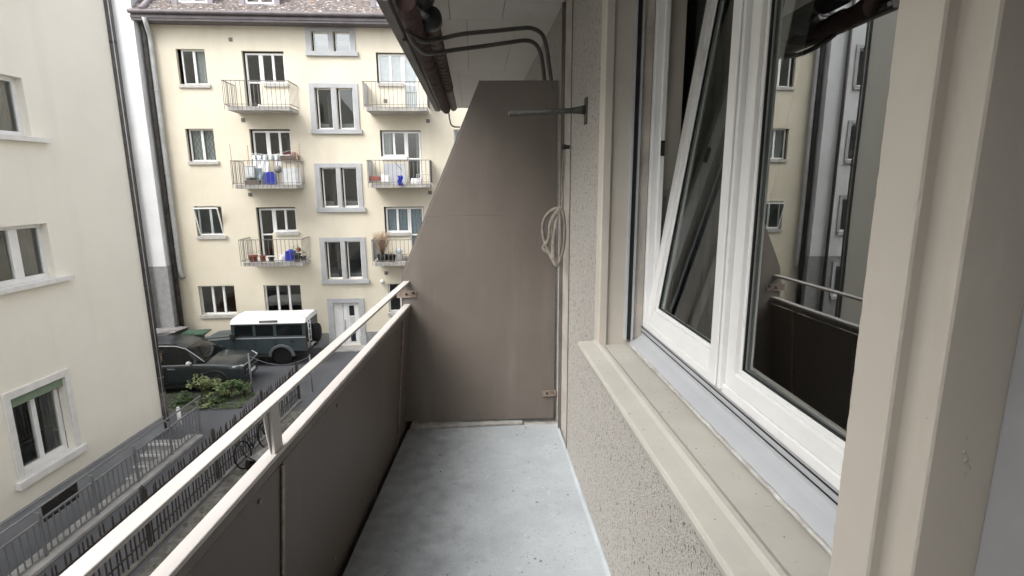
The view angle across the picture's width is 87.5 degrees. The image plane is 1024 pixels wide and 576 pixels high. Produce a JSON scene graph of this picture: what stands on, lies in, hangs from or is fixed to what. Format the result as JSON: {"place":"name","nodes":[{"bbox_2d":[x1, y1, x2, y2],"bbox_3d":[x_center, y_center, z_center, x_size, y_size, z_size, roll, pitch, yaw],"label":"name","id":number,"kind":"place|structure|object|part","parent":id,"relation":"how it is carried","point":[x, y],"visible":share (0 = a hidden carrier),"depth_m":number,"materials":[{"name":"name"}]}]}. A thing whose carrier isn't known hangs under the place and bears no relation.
{"place":"outdoors","nodes":[
{"label":"outdoors","id":0,"kind":"place"},
{"bbox_2d":[0,0,170,575],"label":"rendered building","id":1,"kind":"structure","parent":0,"point":[80,362],"depth_m":11.77,"materials":[{"name":"paint"}]},
{"bbox_2d":[0,75,51,142],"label":"window","id":2,"kind":"structure","parent":1,"relation":"in","point":[6,133],"depth_m":10.61,"materials":[{"name":"white glass"}]},
{"bbox_2d":[0,224,74,294],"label":"window","id":3,"kind":"structure","parent":1,"relation":"in","point":[19,243],"depth_m":10.92,"materials":[{"name":"white glass"}]},
{"bbox_2d":[1,368,88,490],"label":"window","id":4,"kind":"structure","parent":1,"relation":"in","point":[55,457],"depth_m":11.26,"materials":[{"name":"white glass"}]},
{"bbox_2d":[21,327,358,575],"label":"ground","id":5,"kind":"structure","parent":0,"point":[328,370],"depth_m":14.62,"materials":[{"name":"grey asphalt"}]},
{"bbox_2d":[7,434,202,575],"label":"kerb","id":6,"kind":"structure","parent":5,"relation":"on","point":[55,553],"depth_m":10.96,"materials":[{"name":"concrete"}]},
{"bbox_2d":[0,395,201,575],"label":"ramp railing","id":7,"kind":"object","parent":6,"relation":"on","point":[46,551],"visible":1,"depth_m":10.85,"materials":[{"name":"grey metal"}]},
{"bbox_2d":[110,0,183,327],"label":"white building","id":8,"kind":"structure","parent":5,"relation":"on","point":[138,93],"depth_m":20.02,"materials":[{"name":"white paint"}]},
{"bbox_2d":[156,326,188,335],"bbox_3d":[-13.634,2.239,20.485,1.479,1.255,1.960,0,11,4],"label":"bin shelter","id":9,"kind":"object","parent":5,"relation":"on","point":[172,330],"visible":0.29,"depth_m":20.81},
{"bbox_2d":[176,407,181,425],"bbox_3d":[-9.401,3.621,15.104,0.100,0.570,0.100,-1,11,-4],"label":"bollard","id":10,"kind":"object","parent":5,"relation":"on","point":[178,414],"visible":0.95,"depth_m":15.06,"materials":[{"name":"white plastic"}]},
{"bbox_2d":[182,329,211,337],"bbox_3d":[-12.290,2.232,20.898,0.900,1.090,0.720,-2,11,-9],"label":"wheelie bin","id":11,"kind":"object","parent":5,"relation":"on","point":[201,333],"visible":0.27,"depth_m":20.75,"materials":[{"name":"green plastic"}]},
{"bbox_2d":[157,333,258,391],"bbox_3d":[-11.106,2.495,18.122,4.441,1.634,2.118,-1,11,-5],"label":"parked car","id":12,"kind":"object","parent":5,"relation":"on","point":[185,357],"visible":0.63,"depth_m":17.48,"materials":[{"name":"paint"}]},
{"bbox_2d":[121,400,301,575],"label":"fence kerb","id":13,"kind":"structure","parent":5,"relation":"on","point":[158,542],"depth_m":11.08,"materials":[{"name":"concrete"}]},
{"bbox_2d":[44,362,300,575],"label":"iron fence","id":14,"kind":"object","parent":13,"relation":"on","point":[145,497],"visible":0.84,"depth_m":10.73,"materials":[{"name":"black metal"}]},
{"bbox_2d":[166,391,263,411],"bbox_3d":[-9.797,3.578,16.778,3.400,0.001,1.650,-1,11,-4],"label":"planting bed","id":15,"kind":"object","parent":5,"relation":"on","point":[192,406],"visible":0.4,"depth_m":16.81,"materials":[{"name":"soil"}]},
{"bbox_2d":[171,390,196,404],"bbox_3d":[-10.313,3.437,16.774,0.691,0.315,0.732,5,13,27],"label":"shrub","id":16,"kind":"object","parent":15,"relation":"on","point":[183,397],"visible":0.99,"depth_m":16.69,"materials":[{"name":"green plant"}]},
{"bbox_2d":[186,373,222,394],"bbox_3d":[-9.695,3.135,17.027,1.048,0.795,0.922,-1,11,-4],"label":"shrub","id":17,"kind":"object","parent":15,"relation":"on","point":[205,384],"visible":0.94,"depth_m":16.96,"materials":[{"name":"green plant"}]},
{"bbox_2d":[195,392,225,407],"bbox_3d":[-9.375,3.454,16.557,0.751,0.353,0.901,4,12,22],"label":"shrub","id":18,"kind":"object","parent":15,"relation":"on","point":[212,399],"visible":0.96,"depth_m":16.49,"materials":[{"name":"green plant"}]},
{"bbox_2d":[166,390,255,410],"bbox_3d":[-9.876,3.545,16.773,3.289,0.151,1.466,-1,11,-4],"label":"ground cover","id":19,"kind":"object","parent":15,"relation":"on","point":[227,405],"visible":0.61,"depth_m":16.65,"materials":[{"name":"green plant"}]},
{"bbox_2d":[215,380,240,398],"bbox_3d":[-8.974,3.240,16.953,0.770,0.608,0.821,-1,11,-4],"label":"shrub","id":20,"kind":"object","parent":15,"relation":"on","point":[221,390],"visible":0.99,"depth_m":16.88,"materials":[{"name":"green plant"}]},
{"bbox_2d":[228,379,252,395],"bbox_3d":[-8.691,3.193,17.185,0.755,0.607,0.670,-1,11,-4],"label":"shrub","id":21,"kind":"object","parent":15,"relation":"on","point":[243,387],"visible":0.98,"depth_m":17.08,"materials":[{"name":"green plant"}]},
{"bbox_2d":[247,353,253,392],"bbox_3d":[-8.479,2.771,17.343,0.112,1.360,0.107,-1,11,-4],"label":"chain post","id":22,"kind":"object","parent":15,"relation":"on","point":[248,354],"visible":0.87,"depth_m":17.31,"materials":[{"name":"grey metal"}]},
{"bbox_2d":[135,409,305,575],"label":"earth strip","id":23,"kind":"object","parent":5,"relation":"on","point":[160,556],"visible":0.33,"depth_m":11.19,"materials":[{"name":"soil"}]},
{"bbox_2d":[149,421,288,575],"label":"weeds","id":24,"kind":"object","parent":23,"relation":"on","point":[204,516],"visible":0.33,"depth_m":10.58,"materials":[{"name":"green plant"}]},
{"bbox_2d":[150,410,302,566],"bbox_3d":[-6.076,4.549,11.610,1.010,0.035,9.516,0,11,1],"label":"rubble","id":25,"kind":"object","parent":23,"relation":"on","point":[176,541],"visible":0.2,"depth_m":11.09,"materials":[{"name":"stone"}]},
{"bbox_2d":[233,422,265,468],"bbox_3d":[-6.451,3.750,13.314,0.574,0.988,1.716,-11,10,6],"label":"bicycle","id":26,"kind":"object","parent":23,"relation":"on","point":[257,435],"visible":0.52,"depth_m":13.14,"materials":[{"name":"grey metal"}]},
{"bbox_2d":[234,444,268,469],"bbox_3d":[-5.925,3.859,12.759,0.620,0.966,1.438,3,12,16],"label":"hand cart","id":27,"kind":"object","parent":23,"relation":"on","point":[251,461],"visible":0.26,"depth_m":12.62,"materials":[{"name":"grey metal"}]},
{"bbox_2d":[206,309,321,364],"bbox_3d":[-9.558,1.864,20.574,4.158,1.902,1.755,-1,11,-4],"label":"off road car","id":28,"kind":"object","parent":5,"relation":"on","point":[283,336],"visible":0.81,"depth_m":19.92,"materials":[{"name":"green paint"}]},
{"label":"side window","id":29,"kind":"part","parent":28,"relation":"part of","materials":[{"name":"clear glass"}]},
{"bbox_3d":[-7.741,1.679,20.738,0.018,1.026,1.458,-1,11,-4],"label":"rear door","id":30,"kind":"part","parent":28,"relation":"part of","materials":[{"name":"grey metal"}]},
{"bbox_2d":[127,0,467,351],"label":"apartment building","id":31,"kind":"structure","parent":5,"relation":"on","point":[334,89],"depth_m":20.85,"materials":[{"name":"beige paint"}]},
{"bbox_2d":[178,50,210,87],"bbox_3d":[-11.874,-8.190,20.028,1.140,1.370,0.400,-1,11,-5],"label":"window","id":32,"kind":"structure","parent":31,"relation":"in","point":[200,53],"depth_m":20.07,"materials":[{"name":"white glass"}]},
{"bbox_2d":[188,129,219,164],"bbox_3d":[-11.855,-5.426,20.574,1.140,1.336,0.400,-1,11,-5],"label":"window","id":33,"kind":"structure","parent":31,"relation":"in","point":[198,134],"depth_m":20.65,"materials":[{"name":"white glass"}]},
{"bbox_2d":[196,206,226,238],"bbox_3d":[-11.850,-2.580,21.068,1.140,1.280,0.270,-1,11,-5],"label":"window","id":34,"kind":"structure","parent":31,"relation":"in","point":[210,210],"depth_m":21.07,"materials":[{"name":"white glass"}]},
{"bbox_2d":[200,285,238,318],"bbox_3d":[-11.879,0.546,21.681,1.520,1.330,0.270,-1,11,-5],"label":"window","id":35,"kind":"structure","parent":31,"relation":"in","point":[215,314],"depth_m":21.71,"materials":[{"name":"white wood"}]},
{"bbox_2d":[229,144,233,184],"bbox_3d":[-10.327,-4.551,19.717,0.034,1.470,0.028,-1,11,-4],"label":"line pole","id":36,"kind":"object","parent":31,"relation":"attached to","point":[232,165],"visible":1,"depth_m":19.73,"materials":[{"name":"beige wood"}]},
{"bbox_2d":[244,166,255,177],"bbox_3d":[-9.955,-4.435,20.436,0.360,0.460,0.360,-1,11,-4],"label":"storage box","id":37,"kind":"object","parent":31,"relation":"on","point":[251,173],"visible":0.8,"depth_m":20.27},
{"bbox_2d":[244,177,260,184],"bbox_3d":[-9.712,-4.028,20.024,0.548,0.318,0.228,-1,11,-4],"label":"planter","id":38,"kind":"object","parent":31,"relation":"on","point":[254,182],"visible":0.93,"depth_m":19.96,"materials":[{"name":"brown wood"}]},
{"bbox_2d":[249,250,257,261],"bbox_3d":[-9.957,-1.234,20.576,0.390,0.464,0.367,10,15,42],"label":"flower pot","id":39,"kind":"object","parent":31,"relation":"on","point":[253,257],"visible":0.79,"depth_m":20.50,"materials":[{"name":"ceramic"}]},
{"bbox_2d":[245,53,262,105],"bbox_3d":[-9.750,-7.833,20.316,0.560,2.030,0.060,-1,11,-5],"label":"balcony door","id":40,"kind":"structure","parent":31,"relation":"in","point":[246,59],"depth_m":20.22,"materials":[{"name":"white wood"}]},
{"bbox_2d":[246,168,264,184],"bbox_3d":[-9.858,-4.280,20.525,0.600,0.620,0.300,-1,11,-4],"label":"cabinet","id":41,"kind":"object","parent":31,"relation":"on","point":[258,170],"visible":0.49,"depth_m":20.38,"materials":[{"name":"plastic"}]},
{"bbox_2d":[252,131,268,155],"bbox_3d":[-9.732,-5.081,20.859,0.560,2.020,0.060,-1,11,-5],"label":"balcony door","id":42,"kind":"structure","parent":31,"relation":"in","point":[253,132],"depth_m":20.71,"materials":[{"name":"white wood"}]},
{"bbox_2d":[259,248,265,261],"bbox_3d":[-9.637,-1.286,20.622,0.288,0.544,0.263,-1,11,-4],"label":"flower pot","id":43,"kind":"object","parent":31,"relation":"on","point":[263,257],"visible":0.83,"depth_m":20.59,"materials":[{"name":"ceramic"}]},
{"bbox_2d":[259,208,274,257],"bbox_3d":[-9.752,-2.186,21.427,0.560,1.980,0.060,-1,11,-5],"label":"balcony door","id":44,"kind":"structure","parent":31,"relation":"in","point":[260,215],"depth_m":21.34,"materials":[{"name":"white wood"}]},
{"bbox_2d":[259,172,276,182],"bbox_3d":[-9.256,-4.198,20.273,0.694,0.426,0.072,-1,11,-4],"label":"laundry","id":45,"kind":"object","parent":31,"relation":"on","point":[262,177],"visible":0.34,"depth_m":20.25,"materials":[{"name":"fabric"}]},
{"bbox_2d":[265,171,277,184],"bbox_3d":[-9.045,-4.123,20.061,0.396,0.480,0.240,-1,11,-4],"label":"blue bag","id":46,"kind":"object","parent":31,"relation":"on","point":[273,180],"visible":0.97,"depth_m":19.96,"materials":[{"name":"plastic"}]},
{"bbox_2d":[260,53,287,86],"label":"window","id":47,"kind":"structure","parent":31,"relation":"in","point":[272,55],"depth_m":20.19,"materials":[{"name":"white glass"}]},
{"bbox_2d":[274,164,281,179],"bbox_3d":[-8.669,-4.369,19.799,0.280,0.760,0.060,-1,11,-4],"label":"hanging disc","id":48,"kind":"object","parent":31,"relation":"hanging from","point":[277,169],"visible":1,"depth_m":19.77,"materials":[{"name":"grey"}]},
{"bbox_2d":[267,131,291,159],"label":"window","id":49,"kind":"structure","parent":31,"relation":"in","point":[268,132],"depth_m":20.79,"materials":[{"name":"white wood"}]},
{"bbox_2d":[278,254,284,259],"bbox_3d":[-8.840,-1.196,20.742,0.444,0.310,0.236,4,12,19],"label":"watering can","id":50,"kind":"object","parent":31,"relation":"on","point":[282,256],"visible":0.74,"depth_m":20.66,"materials":[{"name":"white plastic"}]},
{"bbox_2d":[265,284,301,310],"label":"window","id":51,"kind":"structure","parent":31,"relation":"in","point":[277,286],"depth_m":21.92,"materials":[{"name":"white glass"}]},
{"bbox_2d":[273,208,299,235],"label":"window","id":52,"kind":"structure","parent":31,"relation":"in","point":[278,232],"depth_m":21.30,"materials":[{"name":"white wood"}]},
{"bbox_2d":[280,152,300,159],"bbox_3d":[-8.588,-5.126,20.726,0.748,0.325,0.215,-1,11,-4],"label":"planter","id":53,"kind":"object","parent":31,"relation":"on","point":[284,157],"visible":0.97,"depth_m":20.65,"materials":[{"name":"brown wood"}]},
{"bbox_2d":[285,249,295,259],"bbox_3d":[-8.576,-1.278,20.763,0.396,0.460,0.300,-1,11,-4],"label":"blue bag","id":54,"kind":"object","parent":31,"relation":"on","point":[288,254],"visible":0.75,"depth_m":20.62,"materials":[{"name":"plastic"}]},
{"bbox_2d":[282,168,301,183],"bbox_3d":[-8.492,-4.311,20.633,0.720,0.620,0.020,-1,11,-4],"label":"board","id":55,"kind":"object","parent":31,"relation":"on","point":[290,180],"visible":0.64,"depth_m":20.62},
{"bbox_2d":[291,244,300,261],"bbox_3d":[-8.299,-1.357,20.596,0.346,0.677,0.327,-5,12,-22],"label":"flower pot","id":56,"kind":"object","parent":31,"relation":"on","point":[296,256],"visible":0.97,"depth_m":20.53,"materials":[{"name":"grey ceramic"}]},
{"bbox_2d":[305,27,357,56],"bbox_3d":[-6.790,-9.248,20.156,1.920,0.990,0.290,-1,11,-5],"label":"window","id":57,"kind":"structure","parent":31,"relation":"in","point":[308,52],"depth_m":20.07,"materials":[{"name":"grey stone"}]},
{"bbox_2d":[308,83,362,133],"bbox_3d":[-6.794,-6.911,20.682,1.930,1.860,0.420,-1,11,-5],"label":"window","id":58,"kind":"structure","parent":31,"relation":"in","point":[331,93],"depth_m":20.57,"materials":[{"name":"grey stone"}]},
{"bbox_2d":[314,163,365,211],"bbox_3d":[-6.804,-3.982,21.258,1.910,1.890,0.420,-1,11,-5],"label":"window","id":59,"kind":"structure","parent":31,"relation":"in","point":[336,174],"depth_m":21.15,"materials":[{"name":"grey stone"}]},
{"bbox_2d":[335,33,349,50],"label":"window","id":60,"kind":"structure","parent":31,"relation":"in","point":[335,33],"depth_m":20.24,"materials":[{"name":"white wood"}]},
{"bbox_2d":[319,237,369,283],"bbox_3d":[-6.801,-1.136,21.817,1.910,1.890,0.420,-1,11,-5],"label":"window","id":61,"kind":"structure","parent":31,"relation":"in","point":[340,241],"depth_m":21.72,"materials":[{"name":"grey stone"}]},
{"bbox_2d":[338,89,354,128],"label":"window","id":62,"kind":"structure","parent":31,"relation":"in","point":[338,89],"depth_m":20.72,"materials":[{"name":"white wood"}]},
{"bbox_2d":[334,303,360,344],"bbox_3d":[-6.849,1.489,22.308,1.040,1.830,0.125,-1,11,-5],"label":"entry door","id":63,"kind":"structure","parent":31,"relation":"in","point":[350,316],"depth_m":22.26,"materials":[{"name":"white wood"}]},
{"bbox_2d":[342,168,358,206],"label":"window","id":64,"kind":"structure","parent":31,"relation":"in","point":[342,168],"depth_m":21.28,"materials":[{"name":"white wood"}]},
{"bbox_2d":[347,241,361,277],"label":"window","id":65,"kind":"structure","parent":31,"relation":"in","point":[347,241],"depth_m":21.84,"materials":[{"name":"white wood"}]},
{"bbox_2d":[369,176,379,180],"bbox_3d":[-5.198,-4.169,20.373,0.418,0.160,0.180,-1,11,-4],"label":"planter","id":66,"kind":"object","parent":31,"relation":"on","point":[372,178],"visible":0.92,"depth_m":20.28,"materials":[{"name":"ceramic"}]},
{"bbox_2d":[372,230,392,261],"bbox_3d":[-5.081,-1.647,20.977,0.831,1.214,0.673,-1,11,-4],"label":"dry plant","id":67,"kind":"object","parent":31,"relation":"on","point":[382,244],"visible":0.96,"depth_m":20.91,"materials":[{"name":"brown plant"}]},
{"bbox_2d":[381,174,389,182],"bbox_3d":[-4.835,-4.199,20.448,0.334,0.324,0.240,-1,11,-4],"label":"white bag","id":68,"kind":"object","parent":31,"relation":"on","point":[387,178],"visible":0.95,"depth_m":20.34,"materials":[{"name":"white plastic"}]},
{"bbox_2d":[377,54,403,86],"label":"window","id":69,"kind":"structure","parent":31,"relation":"in","point":[388,67],"depth_m":20.68,"materials":[{"name":"white glass"}]},
{"bbox_2d":[387,251,395,261],"bbox_3d":[-4.750,-1.256,21.036,0.427,0.420,0.390,3,12,18],"label":"flower pot","id":70,"kind":"object","parent":31,"relation":"on","point":[391,257],"visible":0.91,"depth_m":20.94,"materials":[{"name":"black plastic"}]},
{"bbox_2d":[381,131,406,159],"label":"window","id":71,"kind":"structure","parent":31,"relation":"in","point":[386,135],"depth_m":21.15,"materials":[{"name":"white glass"}]},
{"bbox_2d":[388,283,401,315],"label":"window","id":72,"kind":"structure","parent":31,"relation":"in","point":[392,312],"depth_m":22.32,"materials":[{"name":"white glass"}]},
{"bbox_2d":[384,163,406,183],"bbox_3d":[-4.542,-4.467,20.875,0.840,0.780,0.050,-1,11,-4],"label":"grey screen","id":73,"kind":"object","parent":31,"relation":"on","point":[395,174],"visible":0.88,"depth_m":20.85,"materials":[{"name":"fabric"}]},
{"bbox_2d":[385,207,409,235],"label":"window","id":74,"kind":"structure","parent":31,"relation":"in","point":[395,215],"depth_m":21.80,"materials":[{"name":"white glass"}]},
{"bbox_2d":[396,254,402,259],"bbox_3d":[-4.451,-1.204,21.152,0.260,0.270,0.240,-1,11,-4],"label":"flower pot","id":75,"kind":"object","parent":31,"relation":"on","point":[399,256],"visible":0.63,"depth_m":21.03,"materials":[{"name":"ceramic"}]},
{"bbox_2d":[397,175,402,185],"bbox_3d":[-4.229,-4.079,20.262,0.229,0.388,0.072,-1,11,-4],"label":"blue cloth","id":76,"kind":"object","parent":31,"relation":"hanging from","point":[400,177],"visible":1,"depth_m":20.25,"materials":[{"name":"fabric"}]},
{"bbox_2d":[402,54,419,106],"bbox_3d":[-3.925,-7.985,20.837,0.578,2.050,0.190,-1,11,-5],"label":"balcony door","id":77,"kind":"structure","parent":31,"relation":"in","point":[407,69],"depth_m":20.86,"materials":[{"name":"white glass"}]},
{"bbox_2d":[406,131,421,182],"bbox_3d":[-3.906,-5.214,21.384,0.578,2.000,0.190,-1,11,-5],"label":"balcony door","id":78,"kind":"structure","parent":31,"relation":"in","point":[418,134],"depth_m":21.30,"materials":[{"name":"white glass"}]},
{"bbox_2d":[411,178,420,183],"bbox_3d":[-3.703,-4.153,20.756,0.400,0.200,0.280,-1,11,-4],"label":"white crate","id":79,"kind":"object","parent":31,"relation":"on","point":[415,181],"visible":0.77,"depth_m":20.62,"materials":[{"name":"white plastic"}]},
{"bbox_2d":[409,207,423,243],"bbox_3d":[-3.886,-2.280,21.963,0.578,2.060,0.190,-1,11,-5],"label":"balcony door","id":80,"kind":"structure","parent":31,"relation":"in","point":[417,213],"depth_m":21.90,"materials":[{"name":"white glass"}]},
{"bbox_2d":[416,174,428,183],"bbox_3d":[-3.437,-4.202,20.611,0.490,0.348,0.208,-1,11,-4],"label":"wire rack","id":81,"kind":"object","parent":31,"relation":"on","point":[423,176],"visible":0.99,"depth_m":20.50,"materials":[{"name":"metal"}]},
{"bbox_2d":[454,130,458,141],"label":"window","id":82,"kind":"structure","parent":31,"relation":"in","point":[455,131],"depth_m":21.37,"materials":[{"name":"glass"}]},
{"bbox_2d":[309,354,313,392],"bbox_3d":[-6.526,2.782,17.374,0.088,1.300,0.084,-1,11,-4],"label":"chain post","id":83,"kind":"object","parent":5,"relation":"on","point":[311,376],"visible":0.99,"depth_m":17.40,"materials":[{"name":"grey metal"}]},
{"bbox_2d":[250,356,307,364],"bbox_3d":[-7.505,2.323,17.269,1.959,0.336,0.014,-1,11,-1],"label":"barrier chain","id":84,"kind":"object","parent":83,"relation":"hanging from","point":[277,364],"visible":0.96,"depth_m":17.28,"materials":[{"name":"grey metal"}]},
{"bbox_2d":[433,0,1023,575],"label":"stucco building","id":85,"kind":"structure","parent":5,"relation":"on","point":[789,274],"depth_m":1.49,"materials":[{"name":"beige paint"}]},
{"bbox_2d":[376,0,552,127],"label":"rolled awning","id":86,"kind":"object","parent":85,"relation":"attached to","point":[415,25],"visible":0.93,"depth_m":3.04,"materials":[{"name":"metal"}]},
{"bbox_2d":[343,424,605,575],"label":"balcony floor","id":87,"kind":"structure","parent":85,"relation":"attached to","point":[420,499],"depth_m":2.65,"materials":[{"name":"grey concrete"}]},
{"bbox_2d":[555,422,611,575],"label":"floor cove","id":88,"kind":"object","parent":87,"relation":"on","point":[596,539],"visible":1,"depth_m":2.66,"materials":[{"name":"white plastic"}]},
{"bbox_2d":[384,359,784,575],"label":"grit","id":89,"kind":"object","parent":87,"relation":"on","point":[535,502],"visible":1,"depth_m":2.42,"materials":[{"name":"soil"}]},
{"bbox_2d":[397,80,557,420],"bbox_3d":[-0.223,-0.173,3.399,1.034,2.182,0.052,-1,11,-4],"label":"privacy screen","id":90,"kind":"object","parent":85,"relation":"attached to","point":[477,292],"visible":0.85,"depth_m":3.42,"materials":[{"name":"metal"}]},
{"bbox_2d":[509,97,587,124],"bbox_3d":[0.167,-0.823,2.486,0.364,0.120,0.050,-1,11,-4],"label":"wall bracket","id":91,"kind":"object","parent":85,"relation":"attached to","point":[583,109],"depth_m":2.48,"materials":[{"name":"metal"}]},
{"bbox_2d":[541,150,565,266],"bbox_3d":[0.239,-0.449,3.046,0.142,0.673,0.038,2,11,12],"label":"cord","id":92,"kind":"object","parent":85,"relation":"hanging from","point":[551,232],"visible":1,"depth_m":3.06,"materials":[{"name":"fabric"}]},
{"bbox_2d":[642,0,846,490],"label":"window","id":93,"kind":"structure","parent":85,"relation":"in","point":[768,39],"depth_m":1.48,"materials":[{"name":"white plastic"}]},
{"bbox_2d":[974,304,1023,575],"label":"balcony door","id":94,"kind":"structure","parent":85,"relation":"in","point":[1001,547],"depth_m":0.62,"materials":[{"name":"grey glass"}]},
{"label":"floor gutter","id":95,"kind":"object","parent":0,"visible":0},
{"bbox_2d":[60,281,412,575],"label":"balcony railing","id":96,"kind":"object","parent":95,"relation":"on","point":[300,497],"visible":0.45,"depth_m":1.80,"materials":[{"name":"metal"}]},
{"bbox_2d":[409,415,556,429],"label":"threshold kerb","id":97,"kind":"structure","parent":95,"relation":"on","point":[420,425],"depth_m":3.61,"materials":[{"name":"grey concrete"}]},
{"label":"passage floor","id":98,"kind":"structure","parent":0,"visible":0},
{"bbox_2d":[126,439,180,481],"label":"steps","id":99,"kind":"structure","parent":98,"relation":"on","point":[150,454],"depth_m":13.96,"materials":[{"name":"concrete"}]},
{"bbox_3d":[-9.368,-5.063,20.395,1.011,0.055,0.015,-1,11,-4],"label":"drying rail","id":100,"kind":"object","parent":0,"visible":0},
{"bbox_2d":[253,155,268,171],"bbox_3d":[-9.573,-4.607,20.425,0.624,0.898,0.072,-1,11,-4],"label":"towel","id":101,"kind":"object","parent":100,"relation":"hanging from","point":[263,165],"visible":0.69,"depth_m":20.39,"materials":[{"name":"white fabric"}]}
]}

